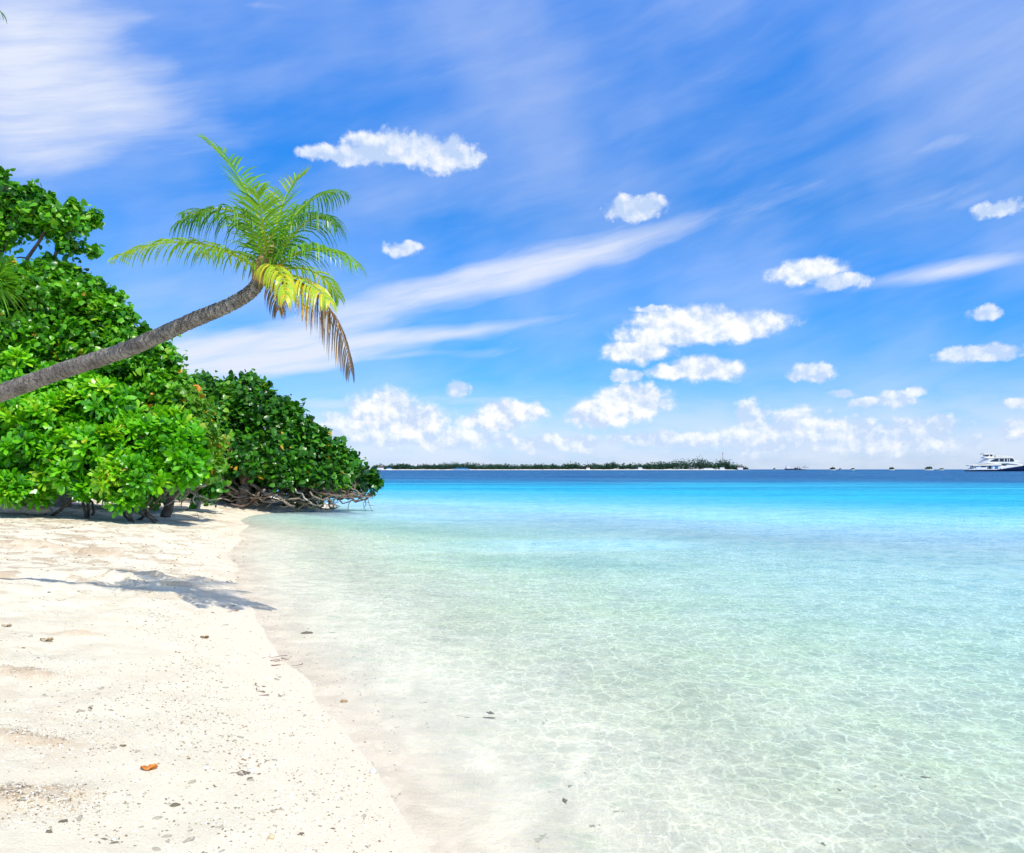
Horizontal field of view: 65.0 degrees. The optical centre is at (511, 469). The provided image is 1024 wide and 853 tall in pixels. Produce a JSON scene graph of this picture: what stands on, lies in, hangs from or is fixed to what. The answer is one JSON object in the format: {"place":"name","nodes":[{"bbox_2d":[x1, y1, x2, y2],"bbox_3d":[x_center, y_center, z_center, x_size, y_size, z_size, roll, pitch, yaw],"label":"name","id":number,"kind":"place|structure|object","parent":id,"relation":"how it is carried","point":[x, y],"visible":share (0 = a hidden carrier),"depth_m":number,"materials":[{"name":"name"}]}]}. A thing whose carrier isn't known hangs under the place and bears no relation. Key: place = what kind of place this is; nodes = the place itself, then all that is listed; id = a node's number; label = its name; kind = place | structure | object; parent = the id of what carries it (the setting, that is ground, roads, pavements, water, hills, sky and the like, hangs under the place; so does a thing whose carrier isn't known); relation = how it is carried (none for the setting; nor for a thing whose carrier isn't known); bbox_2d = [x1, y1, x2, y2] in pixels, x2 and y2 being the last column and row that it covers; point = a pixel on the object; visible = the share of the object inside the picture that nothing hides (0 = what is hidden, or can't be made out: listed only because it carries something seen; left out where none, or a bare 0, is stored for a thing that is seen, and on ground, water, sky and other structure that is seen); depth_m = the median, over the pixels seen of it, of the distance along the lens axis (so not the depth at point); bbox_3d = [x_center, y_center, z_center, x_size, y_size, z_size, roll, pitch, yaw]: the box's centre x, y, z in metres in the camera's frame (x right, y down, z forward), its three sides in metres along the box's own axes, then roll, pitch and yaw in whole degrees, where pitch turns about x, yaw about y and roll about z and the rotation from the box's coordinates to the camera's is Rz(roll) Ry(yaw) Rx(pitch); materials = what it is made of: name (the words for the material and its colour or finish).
{"place":"outdoors","nodes":[
{"label":"outdoors","id":0,"kind":"place"},
{"bbox_2d":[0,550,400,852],"bbox_3d":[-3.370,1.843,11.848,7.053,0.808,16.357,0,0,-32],"label":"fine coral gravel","id":1,"kind":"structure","parent":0,"point":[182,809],"depth_m":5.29,"materials":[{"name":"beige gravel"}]},
{"bbox_2d":[0,495,1023,852],"bbox_3d":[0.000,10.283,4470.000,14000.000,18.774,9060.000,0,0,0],"label":"beach ground","id":2,"kind":"structure","parent":0,"point":[670,689],"depth_m":7.92,"materials":[{"name":"beige sand"}]},
{"bbox_2d":[0,261,39,327],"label":"pandanus tree","id":3,"kind":"object","parent":2,"relation":"on","point":[5,279],"visible":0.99,"depth_m":25.60,"materials":[{"name":"green plant"}]},
{"bbox_2d":[0,504,51,514],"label":"driftwood log","id":4,"kind":"object","parent":2,"relation":"on","point":[24,510],"visible":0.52,"depth_m":24.56,"materials":[{"name":"brown wood"}]},
{"bbox_2d":[40,637,53,641],"bbox_3d":[-4.684,1.718,8.096,0.104,0.040,0.094,0,0,32],"label":"dead leaf","id":5,"kind":"object","parent":2,"relation":"on","point":[48,639],"visible":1,"depth_m":8.09,"materials":[{"name":"beige plant"}]},
{"bbox_2d":[3,662,93,689],"bbox_3d":[-4.098,1.710,6.718,1.502,0.202,0.780,0,0,10],"label":"coral rubble patch","id":6,"kind":"object","parent":2,"relation":"on","point":[47,673],"visible":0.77,"depth_m":6.69,"materials":[{"name":"beige gravel"}]},
{"bbox_2d":[0,166,104,266],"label":"hibiscus tree","id":7,"kind":"object","parent":2,"relation":"on","point":[32,208],"visible":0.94,"depth_m":28.40,"materials":[{"name":"green plant"}]},
{"bbox_2d":[0,771,146,834],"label":"coral rubble patch","id":8,"kind":"object","parent":2,"relation":"on","point":[36,790],"visible":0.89,"depth_m":4.26,"materials":[{"name":"beige gravel"}]},
{"bbox_2d":[1,721,153,747],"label":"coral rubble patch","id":9,"kind":"object","parent":2,"relation":"on","point":[51,732],"visible":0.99,"depth_m":5.33,"materials":[{"name":"beige gravel"}]},
{"bbox_2d":[0,251,194,506],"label":"shore tree","id":10,"kind":"object","parent":2,"relation":"on","point":[78,311],"visible":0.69,"depth_m":27.02,"materials":[{"name":"green plant"}]},
{"bbox_2d":[0,344,214,522],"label":"naupaka bush","id":11,"kind":"object","parent":2,"relation":"on","point":[87,437],"visible":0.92,"depth_m":24.20,"materials":[{"name":"green plant"}]},
{"bbox_2d":[73,569,169,591],"bbox_3d":[-5.976,1.733,12.469,1.812,0.344,1.029,0,0,0],"label":"coral rubble patch","id":12,"kind":"object","parent":2,"relation":"on","point":[126,578],"visible":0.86,"depth_m":12.47,"materials":[{"name":"beige gravel"}]},
{"bbox_2d":[0,514,247,581],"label":"leaf litter","id":13,"kind":"object","parent":2,"relation":"on","point":[121,543],"visible":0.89,"depth_m":18.05,"materials":[{"name":"beige plant"}]},
{"bbox_2d":[140,763,157,769],"bbox_3d":[-2.203,1.813,4.883,0.080,0.030,0.072,0,0,20],"label":"orange leaf","id":14,"kind":"object","parent":2,"relation":"on","point":[150,766],"visible":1,"depth_m":4.88,"materials":[{"name":"orange plant"}]},
{"bbox_2d":[169,803,180,806],"bbox_3d":[-1.862,1.852,4.438,0.061,0.015,0.031,0,0,-29],"label":"flat stone","id":15,"kind":"object","parent":2,"relation":"on","point":[174,804],"visible":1,"depth_m":4.43,"materials":[{"name":"grey stone"}]},
{"bbox_2d":[123,369,231,517],"bbox_3d":[-11.561,-0.834,27.282,4.142,5.743,3.505,0,0,0],"label":"yellow green tree","id":16,"kind":"object","parent":2,"relation":"on","point":[196,402],"visible":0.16,"depth_m":27.16,"materials":[{"name":"green plant"}]},
{"bbox_2d":[30,459,324,510],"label":"undergrowth","id":17,"kind":"object","parent":2,"relation":"on","point":[214,490],"visible":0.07,"depth_m":33.11,"materials":[{"name":"brown plant"}]},
{"bbox_2d":[0,131,367,402],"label":"coconut palm","id":18,"kind":"object","parent":2,"relation":"on","point":[271,249],"visible":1,"depth_m":9.92,"materials":[{"name":"green plant"}]},
{"bbox_2d":[182,836,194,842],"bbox_3d":[-1.626,1.860,4.034,0.038,0.018,0.065,0,8,43],"label":"coral fragment","id":19,"kind":"object","parent":2,"relation":"on","point":[188,839],"visible":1,"depth_m":4.03,"materials":[{"name":"beige stone"}]},
{"bbox_2d":[194,494,201,509],"bbox_3d":[-13.504,1.403,34.477,0.431,0.972,0.305,0,0,-18],"label":"stump","id":20,"kind":"object","parent":2,"relation":"on","point":[198,506],"visible":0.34,"depth_m":34.37,"materials":[{"name":"grey wood"}]},
{"bbox_2d":[116,568,303,777],"bbox_3d":[-4.196,1.839,9.923,1.578,0.250,11.224,0,0,-23],"label":"wrack line","id":21,"kind":"object","parent":2,"relation":"on","point":[190,687],"visible":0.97,"depth_m":6.53,"materials":[{"name":"brown plant"}]},
{"bbox_2d":[231,770,250,775],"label":"driftwood twigs","id":22,"kind":"object","parent":2,"relation":"on","point":[242,774],"visible":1,"depth_m":4.98,"materials":[{"name":"wood"}]},
{"bbox_2d":[255,683,284,695],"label":"driftwood twigs","id":23,"kind":"object","parent":2,"relation":"on","point":[264,692],"visible":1,"depth_m":6.93,"materials":[{"name":"wood"}]},
{"bbox_2d":[175,368,384,515],"bbox_3d":[-11.620,-1.308,37.964,11.551,7.186,5.206,0,0,0],"label":"overhanging tree","id":24,"kind":"object","parent":2,"relation":"on","point":[279,442],"visible":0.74,"depth_m":37.26,"materials":[{"name":"green plant"}]},
{"bbox_2d":[264,655,302,665],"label":"driftwood twigs","id":25,"kind":"object","parent":2,"relation":"on","point":[281,660],"visible":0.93,"depth_m":8.31,"materials":[{"name":"wood"}]},
{"bbox_2d":[369,768,376,773],"bbox_3d":[-0.911,1.982,5.278,0.053,0.033,0.047,0,0,-23],"label":"shell","id":26,"kind":"object","parent":2,"relation":"on","point":[372,771],"visible":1,"depth_m":5.27},
{"bbox_2d":[0,0,1023,468],"label":"sky","id":27,"kind":"structure","parent":0,"point":[757,234],"materials":[{"name":"blue"}]},
{"bbox_2d":[373,456,747,469],"bbox_3d":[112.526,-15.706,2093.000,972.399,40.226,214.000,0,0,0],"label":"island","id":28,"kind":"structure","parent":0,"point":[677,465],"depth_m":2012.02,"materials":[{"name":"green plant"}]},
{"bbox_2d":[453,468,469,469],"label":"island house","id":29,"kind":"structure","parent":28,"relation":"on","point":[461,469],"depth_m":1995.00,"materials":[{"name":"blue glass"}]},
{"bbox_2d":[277,469,1023,545],"bbox_3d":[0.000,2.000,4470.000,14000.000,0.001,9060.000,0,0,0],"label":"sea water","id":30,"kind":"structure","parent":0,"point":[962,506],"depth_m":53.00,"materials":[{"name":"blue liquid"}]},
{"bbox_2d":[785,464,806,469],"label":"workboat","id":31,"kind":"object","parent":30,"relation":"on","point":[788,467],"visible":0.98,"depth_m":1956.50,"materials":[{"name":"paint"}]},
{"bbox_2d":[963,453,1023,470],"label":"motor yacht","id":32,"kind":"object","parent":30,"relation":"on","point":[1009,463],"visible":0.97,"depth_m":715.12,"materials":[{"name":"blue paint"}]}
]}

